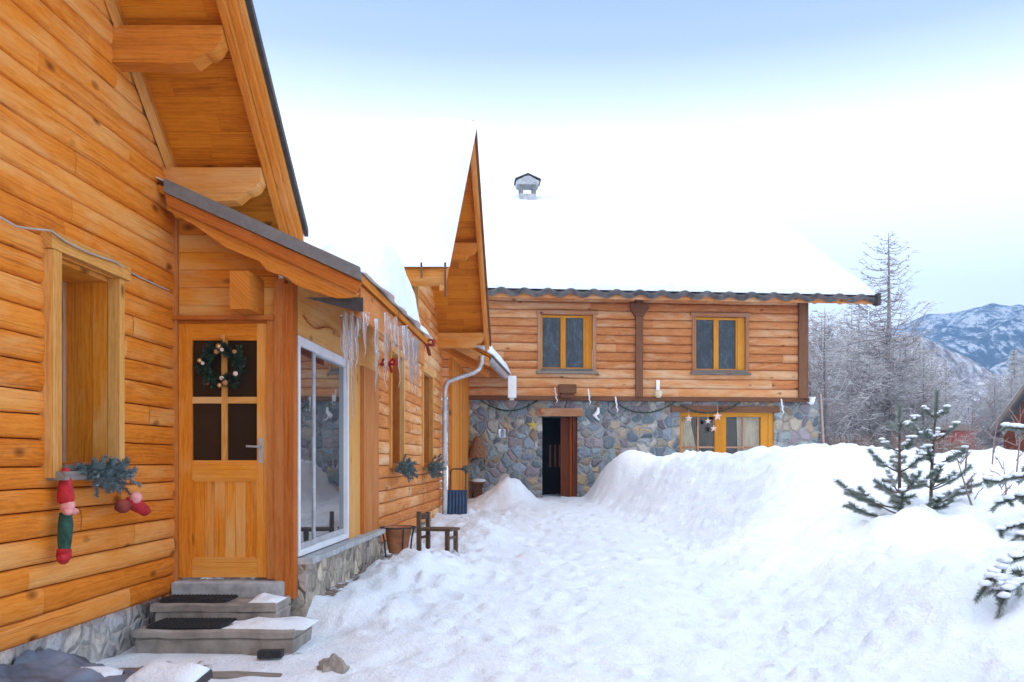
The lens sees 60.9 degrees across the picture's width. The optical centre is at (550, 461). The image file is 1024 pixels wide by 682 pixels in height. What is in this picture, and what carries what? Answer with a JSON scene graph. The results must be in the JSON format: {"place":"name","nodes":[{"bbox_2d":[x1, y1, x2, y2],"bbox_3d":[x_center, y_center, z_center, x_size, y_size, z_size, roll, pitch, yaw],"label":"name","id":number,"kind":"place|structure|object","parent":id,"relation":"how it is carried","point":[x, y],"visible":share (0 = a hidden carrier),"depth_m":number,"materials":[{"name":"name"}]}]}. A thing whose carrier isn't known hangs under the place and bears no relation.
{"place":"outdoors","nodes":[
{"label":"outdoors","id":0,"kind":"place"},
{"bbox_2d":[257,649,283,658],"bbox_3d":[-1.940,1.335,6.035,0.170,0.050,0.070,0,0,-7],"label":"boot scraper","id":1,"kind":"object","parent":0,"point":[269,653],"visible":1,"depth_m":6.00,"materials":[{"name":"metal"}]},
{"bbox_2d":[96,443,1023,681],"bbox_3d":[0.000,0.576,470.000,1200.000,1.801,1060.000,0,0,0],"label":"snow ground","id":2,"kind":"structure","parent":0,"point":[767,564],"depth_m":7.79,"materials":[{"name":"snow"}]},
{"bbox_2d":[0,648,135,681],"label":"tarpaulin","id":3,"kind":"object","parent":2,"relation":"on","point":[46,665],"visible":0.8,"depth_m":5.03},
{"bbox_2d":[81,666,124,676],"bbox_3d":[-2.779,1.309,5.176,0.420,0.144,0.245,0,0,-20],"label":"snowy board","id":4,"kind":"object","parent":2,"relation":"on","point":[104,671],"visible":0.37,"depth_m":5.23,"materials":[{"name":"snow"}]},
{"bbox_2d":[0,0,307,664],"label":"log chalet","id":5,"kind":"object","parent":2,"relation":"on","point":[111,111],"visible":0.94,"depth_m":5.99,"materials":[{"name":"wood"}]},
{"bbox_2d":[56,468,78,564],"bbox_3d":[-2.924,0.330,5.243,0.108,0.580,0.152,0,0,0],"label":"hanging doll","id":6,"kind":"object","parent":5,"relation":"hanging from","point":[65,497],"visible":1,"depth_m":5.22,"materials":[{"name":"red fabric"}]},
{"bbox_2d":[0,216,169,290],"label":"light cable","id":7,"kind":"object","parent":5,"relation":"attached to","point":[50,230],"visible":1,"depth_m":5.34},
{"bbox_2d":[37,230,135,479],"bbox_3d":[-3.145,-0.627,5.635,0.490,1.485,0.970,0,0,0],"label":"window","id":8,"kind":"structure","parent":5,"relation":"in","point":[80,362],"depth_m":6.00,"materials":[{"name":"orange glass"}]},
{"bbox_2d":[74,455,141,498],"bbox_3d":[-2.862,0.100,5.659,0.213,0.300,0.732,0,0,0],"label":"fir garland","id":9,"kind":"object","parent":5,"relation":"attached to","point":[104,473],"visible":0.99,"depth_m":5.58},
{"bbox_2d":[114,492,150,515],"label":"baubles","id":10,"kind":"object","parent":9,"relation":"hanging from","point":[134,502],"visible":1,"depth_m":5.93,"materials":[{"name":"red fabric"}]},
{"bbox_2d":[125,661,212,681],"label":"snowy board","id":11,"kind":"object","parent":2,"relation":"on","point":[155,671],"visible":1,"depth_m":5.17,"materials":[{"name":"snow"}]},
{"bbox_2d":[132,579,318,653],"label":"entrance steps","id":12,"kind":"structure","parent":2,"relation":"on","point":[259,609],"depth_m":6.40,"materials":[{"name":"concrete"}]},
{"bbox_2d":[146,618,236,627],"bbox_3d":[-2.630,1.188,6.400,0.540,0.020,0.320,0,0,0],"label":"doormat","id":13,"kind":"object","parent":12,"relation":"on","point":[193,623],"visible":1,"depth_m":6.35,"materials":[{"name":"black rubber"}]},
{"bbox_2d":[159,594,237,601],"bbox_3d":[-2.715,1.058,6.730,0.510,0.020,0.260,0,0,0],"label":"doormat","id":14,"kind":"object","parent":12,"relation":"on","point":[199,598],"visible":1,"depth_m":6.67,"materials":[{"name":"black rubber"}]},
{"bbox_2d":[211,671,281,678],"bbox_3d":[-1.984,1.380,5.541,0.534,0.090,0.080,0,0,-5],"label":"edging log","id":15,"kind":"object","parent":2,"relation":"on","point":[226,674],"visible":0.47,"depth_m":5.52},
{"bbox_2d":[156,177,432,616],"bbox_3d":[-2.326,-0.678,8.430,1.947,4.556,3.620,0,0,0],"label":"entrance porch","id":16,"kind":"object","parent":2,"relation":"on","point":[276,466],"visible":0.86,"depth_m":7.00,"materials":[{"name":"brown wood"}]},
{"bbox_2d":[179,323,266,576],"bbox_3d":[-2.628,-0.086,6.976,0.712,2.038,0.108,0,0,0],"label":"door","id":17,"kind":"structure","parent":16,"relation":"in","point":[223,430],"depth_m":6.99,"materials":[{"name":"brown wood"}]},
{"bbox_2d":[193,335,246,388],"bbox_3d":[-2.625,-0.786,6.926,0.428,0.447,0.137,0,0,0],"label":"wreath","id":18,"kind":"object","parent":17,"relation":"hanging from","point":[207,374],"depth_m":6.92,"materials":[{"name":"green plant"}]},
{"bbox_2d":[298,335,348,556],"bbox_3d":[-2.069,-0.122,7.932,0.062,1.795,1.735,0,0,0],"label":"window","id":19,"kind":"structure","parent":16,"relation":"in","point":[323,394],"depth_m":7.91,"materials":[{"name":"metal"}]},
{"bbox_2d":[340,315,344,358],"bbox_3d":[-1.655,-0.985,6.944,0.051,0.350,0.051,0,0,7],"label":"icicle","id":20,"kind":"object","parent":16,"relation":"hanging from","point":[341,336],"visible":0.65,"depth_m":6.93,"materials":[{"name":"white"}]},
{"bbox_2d":[343,312,346,369],"bbox_3d":[-1.599,-0.935,6.774,0.033,0.450,0.034,0,0,-31],"label":"icicle","id":21,"kind":"object","parent":16,"relation":"hanging from","point":[344,328],"visible":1,"depth_m":6.77,"materials":[{"name":"white"}]},
{"bbox_2d":[345,314,348,389],"bbox_3d":[-1.612,-0.860,6.890,0.032,0.600,0.032,0,0,-12],"label":"icicle","id":22,"kind":"object","parent":16,"relation":"hanging from","point":[347,342],"visible":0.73,"depth_m":6.88,"materials":[{"name":"white"}]},
{"bbox_2d":[351,312,352,420],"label":"icicle","id":23,"kind":"object","parent":16,"relation":"hanging from","point":[352,357],"visible":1,"depth_m":6.76,"materials":[{"name":"white"}]},
{"bbox_2d":[354,316,358,371],"bbox_3d":[-1.552,-0.935,6.968,0.037,0.450,0.037,0,0,10],"label":"icicle","id":24,"kind":"object","parent":16,"relation":"hanging from","point":[356,337],"visible":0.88,"depth_m":6.96,"materials":[{"name":"white"}]},
{"bbox_2d":[374,318,379,390],"bbox_3d":[-1.415,-0.860,7.093,0.044,0.600,0.045,0,0,-2],"label":"icicle","id":25,"kind":"object","parent":16,"relation":"hanging from","point":[376,334],"visible":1,"depth_m":7.08,"materials":[{"name":"white"}]},
{"bbox_2d":[384,312,387,387],"bbox_3d":[-1.383,-0.927,7.324,0.035,0.647,0.034,0,0,21],"label":"icicle","id":26,"kind":"object","parent":16,"relation":"hanging from","point":[385,334],"visible":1,"depth_m":7.32,"materials":[{"name":"white"}]},
{"bbox_2d":[397,326,400,387],"bbox_3d":[-1.419,-0.972,8.159,0.033,0.576,0.033,0,0,35],"label":"icicle","id":27,"kind":"object","parent":16,"relation":"hanging from","point":[399,337],"visible":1,"depth_m":8.15,"materials":[{"name":"white"}]},
{"bbox_2d":[408,332,411,372],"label":"icicle","id":28,"kind":"object","parent":16,"relation":"hanging from","point":[409,345],"visible":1,"depth_m":8.47,"materials":[{"name":"white"}]},
{"bbox_2d":[415,341,419,395],"bbox_3d":[-1.370,-0.950,8.946,0.052,0.571,0.052,0,0,31],"label":"icicle","id":29,"kind":"object","parent":16,"relation":"hanging from","point":[416,361],"visible":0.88,"depth_m":8.94,"materials":[{"name":"white"}]},
{"bbox_2d":[316,653,349,673],"bbox_3d":[-1.430,1.368,5.713,0.218,0.201,0.155,0,0,16],"label":"rock","id":30,"kind":"object","parent":2,"relation":"on","point":[334,662],"visible":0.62,"depth_m":5.68,"materials":[{"name":"stone"}]},
{"bbox_2d":[279,118,490,554],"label":"gable wing","id":31,"kind":"structure","parent":2,"relation":"on","point":[409,189],"depth_m":11.87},
{"bbox_2d":[385,343,404,467],"bbox_3d":[-2.260,-0.715,11.760,0.480,1.610,1.140,0,0,0],"label":"window","id":32,"kind":"structure","parent":31,"relation":"in","point":[396,404],"depth_m":12.23,"materials":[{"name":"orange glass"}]},
{"bbox_2d":[394,453,419,482],"bbox_3d":[-1.896,0.098,11.559,0.278,0.398,0.965,0,0,0],"label":"fir garland","id":33,"kind":"object","parent":31,"relation":"attached to","point":[406,468],"visible":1,"depth_m":11.42},
{"bbox_2d":[412,286,418,314],"bbox_3d":[-2.260,-2.450,13.125,0.480,1.100,1.050,0,0,0],"label":"window","id":34,"kind":"structure","parent":31,"relation":"in","point":[415,288],"depth_m":13.55,"materials":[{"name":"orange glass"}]},
{"bbox_2d":[418,365,433,466],"bbox_3d":[-2.260,-0.730,14.655,0.480,1.640,1.290,0,0,0],"label":"window","id":35,"kind":"structure","parent":31,"relation":"in","point":[426,387],"depth_m":15.20,"materials":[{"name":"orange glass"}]},
{"bbox_2d":[423,338,435,355],"bbox_3d":[-2.000,-1.838,13.933,0.344,0.308,0.084,0,0,0],"label":"red bow","id":36,"kind":"object","parent":31,"relation":"attached to","point":[432,344],"visible":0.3,"depth_m":13.92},
{"bbox_2d":[427,453,446,479],"bbox_3d":[-1.875,0.093,14.379,0.340,0.471,0.923,0,0,0],"label":"fir garland","id":37,"kind":"object","parent":31,"relation":"attached to","point":[435,468],"visible":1,"depth_m":14.21},
{"bbox_2d":[442,356,483,514],"bbox_3d":[-1.647,-0.403,16.369,0.796,3.169,0.111,0,0,-10],"label":"downpipe","id":38,"kind":"object","parent":31,"relation":"attached to","point":[444,423],"visible":0.91,"depth_m":16.27,"materials":[{"name":"metal"}]},
{"bbox_2d":[380,525,415,556],"bbox_3d":[-1.830,1.032,10.450,0.434,0.498,0.434,0,0,0],"label":"plant pot","id":39,"kind":"object","parent":2,"relation":"on","point":[397,537],"visible":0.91,"depth_m":10.34,"materials":[{"name":"ceramic"}]},
{"bbox_2d":[416,511,459,552],"bbox_3d":[-1.345,0.925,10.449,0.430,0.650,0.320,0,0,15],"label":"wooden chair","id":40,"kind":"object","parent":2,"relation":"on","point":[420,516],"visible":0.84,"depth_m":10.35,"materials":[{"name":"brown wood"}]},
{"bbox_2d":[447,468,466,514],"bbox_3d":[-1.776,0.615,16.594,0.380,0.952,0.253,0,0,0],"label":"snow shovel","id":41,"kind":"object","parent":2,"relation":"on","point":[456,501],"visible":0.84,"depth_m":16.57,"materials":[{"name":"blue plastic"}]},
{"bbox_2d":[441,345,510,500],"bbox_3d":[-1.905,-0.842,18.410,1.990,4.284,3.920,0,0,0],"label":"link annex","id":42,"kind":"object","parent":2,"relation":"on","point":[494,362],"visible":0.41,"depth_m":17.73,"materials":[{"name":"brown wood"}]},
{"bbox_2d":[471,479,485,496],"bbox_3d":[-1.674,0.615,20.244,0.343,0.421,0.360,0,0,0],"label":"log box","id":43,"kind":"object","parent":2,"relation":"on","point":[477,487],"visible":0.98,"depth_m":20.17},
{"bbox_2d":[441,193,880,497],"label":"stone house","id":44,"kind":"structure","parent":2,"relation":"on","point":[695,305],"depth_m":20.73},
{"bbox_2d":[468,435,489,459],"bbox_3d":[-1.683,-0.554,20.160,0.490,1.052,0.490,0,0,-34],"label":"wicker basket","id":45,"kind":"object","parent":44,"relation":"hanging from","point":[477,449],"visible":0.98,"depth_m":20.02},
{"bbox_2d":[508,376,515,400],"bbox_3d":[-0.876,-1.665,20.096,0.201,0.560,0.578,0,0,0],"label":"wall lamp","id":46,"kind":"object","parent":44,"relation":"attached to","point":[511,387],"depth_m":19.82,"materials":[{"name":"white plastic"}]},
{"bbox_2d":[514,173,540,199],"bbox_3d":[-0.701,-7.996,26.282,0.780,1.212,0.660,0,0,-6],"label":"chimney","id":47,"kind":"object","parent":44,"relation":"on","point":[528,181],"visible":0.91,"depth_m":26.02,"materials":[{"name":"metal"}]},
{"bbox_2d":[542,417,559,494],"bbox_3d":[0.119,-0.080,21.689,1.383,2.561,1.315,0,0,0],"label":"doorway","id":48,"kind":"structure","parent":44,"relation":"in","point":[550,425],"depth_m":22.23,"materials":[{"name":"black"}]},
{"bbox_2d":[549,417,576,496],"bbox_3d":[0.301,-0.030,20.962,0.656,2.060,0.474,0,0,0],"label":"door","id":49,"kind":"structure","parent":44,"relation":"in","point":[568,425],"depth_m":20.88,"materials":[{"name":"wood"}]},
{"bbox_2d":[558,384,575,397],"bbox_3d":[0.391,-1.636,20.340,0.400,0.300,0.260,0,0,-5],"label":"beam stub","id":50,"kind":"object","parent":44,"relation":"attached to","point":[566,390],"visible":1,"depth_m":20.22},
{"bbox_2d":[536,310,597,373],"bbox_3d":[0.384,-2.792,20.490,1.465,1.478,0.240,0,0,-6],"label":"window","id":51,"kind":"structure","parent":44,"relation":"in","point":[566,344],"depth_m":20.54,"materials":[{"name":"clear glass"}]},
{"bbox_2d":[613,401,675,414],"bbox_3d":[2.235,-1.311,20.677,1.784,0.432,0.082,0,0,-6],"label":"garland","id":52,"kind":"object","parent":44,"relation":"attached to","point":[652,411],"visible":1,"depth_m":20.68,"materials":[{"name":"green plant"}]},
{"bbox_2d":[680,402,739,413],"bbox_3d":[3.822,-1.272,20.833,1.534,0.342,0.092,0,0,-5],"label":"garland","id":53,"kind":"object","parent":44,"relation":"attached to","point":[715,412],"visible":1,"depth_m":20.83,"materials":[{"name":"green plant"}]},
{"bbox_2d":[690,312,750,374],"bbox_3d":[4.059,-2.798,20.844,1.466,1.480,0.240,0,0,-6],"label":"window","id":54,"kind":"structure","parent":44,"relation":"in","point":[720,346],"depth_m":20.90,"materials":[{"name":"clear glass"}]},
{"bbox_2d":[680,412,772,453],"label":"window","id":55,"kind":"structure","parent":44,"relation":"in","point":[735,432],"depth_m":21.18,"materials":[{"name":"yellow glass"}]},
{"bbox_2d":[819,394,824,443],"bbox_3d":[6.650,-0.906,21.314,0.154,1.496,0.069,0,0,-5],"label":"drain pole","id":56,"kind":"object","parent":44,"relation":"attached to","point":[821,418],"visible":0.7,"depth_m":21.29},
{"bbox_2d":[809,308,840,379],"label":"frosted tree","id":57,"kind":"object","parent":2,"relation":"on","point":[831,315],"visible":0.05,"depth_m":51.73,"materials":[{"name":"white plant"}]},
{"bbox_2d":[809,359,841,440],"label":"frosted tree","id":58,"kind":"object","parent":2,"relation":"on","point":[817,394],"visible":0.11,"depth_m":31.36,"materials":[{"name":"grey plant"}]},
{"bbox_2d":[809,366,843,441],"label":"frosted tree","id":59,"kind":"object","parent":2,"relation":"on","point":[839,425],"visible":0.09,"depth_m":31.51,"materials":[{"name":"grey plant"}]},
{"bbox_2d":[811,354,857,438],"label":"frosted tree","id":60,"kind":"object","parent":2,"relation":"on","point":[831,395],"visible":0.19,"depth_m":34.18,"materials":[{"name":"grey plant"}]},
{"bbox_2d":[809,328,876,442],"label":"frosted tree","id":61,"kind":"object","parent":2,"relation":"on","point":[817,349],"visible":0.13,"depth_m":36.54,"materials":[{"name":"grey plant"}]},
{"bbox_2d":[809,317,879,437],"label":"frosted tree","id":62,"kind":"object","parent":2,"relation":"on","point":[821,347],"visible":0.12,"depth_m":36.29,"materials":[{"name":"grey plant"}]},
{"bbox_2d":[815,306,879,381],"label":"frosted tree","id":63,"kind":"object","parent":2,"relation":"on","point":[851,311],"visible":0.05,"depth_m":48.80,"materials":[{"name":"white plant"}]},
{"bbox_2d":[818,434,881,446],"bbox_3d":[8.948,-0.242,27.244,2.880,1.372,3.131,0,0,35],"label":"rust bush","id":64,"kind":"object","parent":2,"relation":"on","point":[833,442],"visible":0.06,"depth_m":26.67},
{"bbox_2d":[809,311,892,444],"bbox_3d":[9.572,-1.624,30.519,5.112,7.320,5.266,0,0,-27],"label":"frosted tree","id":65,"kind":"object","parent":2,"relation":"on","point":[826,406],"visible":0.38,"depth_m":30.08,"materials":[{"name":"grey plant"}]},
{"bbox_2d":[811,323,899,435],"bbox_3d":[13.275,-2.064,39.880,5.970,8.549,6.150,0,0,40],"label":"frosted tree","id":66,"kind":"object","parent":2,"relation":"on","point":[843,329],"visible":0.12,"depth_m":39.66,"materials":[{"name":"grey plant"}]},
{"bbox_2d":[828,353,888,444],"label":"frosted tree","id":67,"kind":"object","parent":2,"relation":"on","point":[844,367],"visible":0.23,"depth_m":34.00,"materials":[{"name":"grey plant"}]},
{"bbox_2d":[811,305,911,439],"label":"frosted tree","id":68,"kind":"object","parent":2,"relation":"on","point":[858,326],"visible":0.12,"depth_m":40.94,"materials":[{"name":"grey plant"}]},
{"bbox_2d":[818,431,912,447],"bbox_3d":[10.107,-0.300,28.372,3.552,1.556,3.267,0,0,36],"label":"rust bush","id":69,"kind":"object","parent":2,"relation":"on","point":[855,440],"visible":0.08,"depth_m":27.99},
{"bbox_2d":[829,325,902,429],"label":"frosted tree","id":70,"kind":"object","parent":2,"relation":"on","point":[865,355],"visible":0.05,"depth_m":42.26,"materials":[{"name":"grey plant"}]},
{"bbox_2d":[829,358,918,444],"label":"frosted tree","id":71,"kind":"object","parent":2,"relation":"on","point":[869,402],"visible":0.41,"depth_m":31.99,"materials":[{"name":"grey plant"}]},
{"bbox_2d":[819,323,933,448],"bbox_3d":[12.470,-1.620,33.212,5.260,7.311,5.106,0,0,-32],"label":"frosted tree","id":72,"kind":"object","parent":2,"relation":"on","point":[898,390],"visible":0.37,"depth_m":32.60,"materials":[{"name":"grey plant"}]},
{"bbox_2d":[841,319,928,410],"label":"frosted tree","id":73,"kind":"object","parent":2,"relation":"on","point":[877,348],"visible":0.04,"depth_m":43.70,"materials":[{"name":"grey plant"}]},
{"bbox_2d":[832,403,945,518],"bbox_3d":[3.526,0.153,9.020,0.959,1.508,0.925,0,0,-41],"label":"young pine","id":74,"kind":"object","parent":2,"relation":"on","point":[898,461],"visible":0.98,"depth_m":8.97,"materials":[{"name":"green plant"}]},
{"bbox_2d":[854,343,932,446],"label":"frosted tree","id":75,"kind":"object","parent":2,"relation":"on","point":[894,397],"visible":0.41,"depth_m":32.42,"materials":[{"name":"grey plant"}]},
{"bbox_2d":[849,323,939,439],"bbox_3d":[15.210,-2.068,39.818,5.043,8.592,5.171,0,0,26],"label":"frosted tree","id":76,"kind":"object","parent":2,"relation":"on","point":[897,369],"visible":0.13,"depth_m":39.75,"materials":[{"name":"grey plant"}]},
{"bbox_2d":[819,232,971,448],"bbox_3d":[12.200,-3.399,32.982,7.116,10.562,5.664,0,0,33],"label":"bare larch","id":77,"kind":"object","parent":2,"relation":"on","point":[888,308],"visible":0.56,"depth_m":32.77,"materials":[{"name":"grey plant"}]},
{"bbox_2d":[853,331,953,427],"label":"frosted tree","id":78,"kind":"object","parent":2,"relation":"on","point":[907,370],"visible":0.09,"depth_m":40.45,"materials":[{"name":"grey plant"}]},
{"bbox_2d":[868,332,967,431],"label":"frosted tree","id":79,"kind":"object","parent":2,"relation":"on","point":[905,349],"visible":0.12,"depth_m":40.02,"materials":[{"name":"grey plant"}]},
{"bbox_2d":[873,349,981,444],"bbox_3d":[13.838,-1.153,32.265,3.539,6.030,3.629,0,0,-20],"label":"frosted tree","id":80,"kind":"object","parent":2,"relation":"on","point":[923,420],"visible":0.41,"depth_m":31.90,"materials":[{"name":"grey plant"}]},
{"bbox_2d":[899,332,961,404],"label":"frosted tree","id":81,"kind":"object","parent":2,"relation":"on","point":[928,359],"visible":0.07,"depth_m":47.74,"materials":[{"name":"grey plant"}]},
{"bbox_2d":[884,389,984,511],"bbox_3d":[4.074,0.066,9.287,0.876,1.684,0.797,0,0,-30],"label":"young pine","id":82,"kind":"object","parent":2,"relation":"on","point":[948,497],"visible":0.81,"depth_m":9.17,"materials":[{"name":"green plant"}]},
{"bbox_2d":[882,431,987,453],"bbox_3d":[12.343,-0.330,28.270,3.610,1.581,3.320,0,0,33],"label":"rust bush","id":83,"kind":"object","parent":2,"relation":"on","point":[944,448],"visible":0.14,"depth_m":27.87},
{"bbox_2d":[905,376,964,443],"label":"frosted tree","id":84,"kind":"object","parent":2,"relation":"on","point":[937,422],"visible":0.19,"depth_m":32.62,"materials":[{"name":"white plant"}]},
{"bbox_2d":[915,380,960,442],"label":"frosted tree","id":85,"kind":"object","parent":2,"relation":"on","point":[953,419],"visible":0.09,"depth_m":33.45,"materials":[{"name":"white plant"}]},
{"bbox_2d":[914,348,969,420],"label":"frosted tree","id":86,"kind":"object","parent":2,"relation":"on","point":[932,377],"visible":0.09,"depth_m":46.30,"materials":[{"name":"grey plant"}]},
{"bbox_2d":[930,423,975,450],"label":"red shed","id":87,"kind":"structure","parent":2,"relation":"on","point":[944,429],"depth_m":30.00,"materials":[{"name":"paint"}]},
{"bbox_2d":[924,368,985,445],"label":"frosted tree","id":88,"kind":"object","parent":2,"relation":"on","point":[954,399],"visible":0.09,"depth_m":45.25,"materials":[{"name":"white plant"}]},
{"bbox_2d":[922,357,1003,449],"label":"frosted tree","id":89,"kind":"object","parent":2,"relation":"on","point":[961,395],"visible":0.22,"depth_m":41.14,"materials":[{"name":"grey plant"}]},
{"bbox_2d":[947,448,986,504],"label":"bare sapling","id":90,"kind":"object","parent":2,"relation":"on","point":[966,489],"visible":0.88,"depth_m":9.12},
{"bbox_2d":[958,411,986,464],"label":"bare sapling","id":91,"kind":"object","parent":2,"relation":"on","point":[970,435],"visible":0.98,"depth_m":13.00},
{"bbox_2d":[954,391,1003,449],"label":"frosted tree","id":92,"kind":"object","parent":2,"relation":"on","point":[978,419],"visible":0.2,"depth_m":47.34,"materials":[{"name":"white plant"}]},
{"bbox_2d":[965,378,1004,430],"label":"frosted tree","id":93,"kind":"object","parent":2,"relation":"on","point":[987,395],"visible":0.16,"depth_m":51.94,"materials":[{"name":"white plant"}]},
{"bbox_2d":[959,373,1014,449],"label":"frosted tree","id":94,"kind":"object","parent":2,"relation":"on","point":[994,396],"visible":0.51,"depth_m":47.74,"materials":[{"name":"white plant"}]},
{"bbox_2d":[975,389,1004,446],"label":"frosted tree","id":95,"kind":"object","parent":2,"relation":"on","point":[990,411],"visible":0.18,"depth_m":48.52,"materials":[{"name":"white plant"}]},
{"bbox_2d":[980,400,1011,464],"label":"bare sapling","id":96,"kind":"object","parent":2,"relation":"on","point":[994,447],"visible":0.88,"depth_m":13.09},
{"bbox_2d":[980,372,1014,447],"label":"frosted tree","id":97,"kind":"object","parent":2,"relation":"on","point":[996,388],"visible":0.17,"depth_m":48.87,"materials":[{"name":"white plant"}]},
{"bbox_2d":[982,455,1013,494],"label":"bare sapling","id":98,"kind":"object","parent":2,"relation":"on","point":[1006,487],"visible":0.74,"depth_m":9.60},
{"bbox_2d":[973,551,1023,619],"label":"young pine","id":99,"kind":"object","parent":2,"relation":"on","point":[995,576],"visible":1,"depth_m":5.80,"materials":[{"name":"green plant"}]},
{"bbox_2d":[979,355,1023,433],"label":"frosted tree","id":100,"kind":"object","parent":2,"relation":"on","point":[1013,372],"visible":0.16,"depth_m":51.84,"materials":[{"name":"grey plant"}]},
{"bbox_2d":[980,422,1023,541],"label":"young pine","id":101,"kind":"object","parent":2,"relation":"on","point":[989,481],"visible":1,"depth_m":7.97,"materials":[{"name":"green plant"}]},
{"bbox_2d":[986,372,1018,448],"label":"frosted tree","id":102,"kind":"object","parent":2,"relation":"on","point":[1003,387],"visible":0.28,"depth_m":47.78,"materials":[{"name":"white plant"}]},
{"bbox_2d":[981,362,1023,421],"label":"frosted tree","id":103,"kind":"object","parent":2,"relation":"on","point":[1013,377],"visible":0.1,"depth_m":52.42,"materials":[{"name":"grey plant"}]},
{"bbox_2d":[988,350,1023,398],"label":"frosted tree","id":104,"kind":"object","parent":2,"relation":"on","point":[1013,370],"visible":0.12,"depth_m":52.28,"materials":[{"name":"grey plant"}]},
{"bbox_2d":[989,384,1023,451],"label":"red house","id":105,"kind":"structure","parent":2,"relation":"on","point":[1016,402],"depth_m":34.99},
{"bbox_2d":[997,404,1023,471],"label":"bare sapling","id":106,"kind":"object","parent":2,"relation":"on","point":[1018,456],"visible":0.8,"depth_m":12.00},
{"bbox_2d":[1005,348,1020,395],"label":"spruce tree","id":107,"kind":"object","parent":2,"relation":"on","point":[1010,359],"visible":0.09,"depth_m":59.97,"materials":[{"name":"grey plant"}]},
{"bbox_2d":[253,0,1023,398],"label":"sky","id":108,"kind":"structure","parent":0,"point":[846,122],"materials":[{"name":"white"}]},
{"bbox_2d":[439,332,1023,465],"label":"wooded hill","id":109,"kind":"structure","parent":0,"point":[972,376],"depth_m":191.65,"materials":[{"name":"plant"}]},
{"bbox_2d":[441,303,1023,415],"bbox_3d":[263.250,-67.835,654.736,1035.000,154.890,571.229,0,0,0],"label":"mountain","id":110,"kind":"structure","parent":0,"point":[990,336],"depth_m":682.74,"materials":[{"name":"snow"}]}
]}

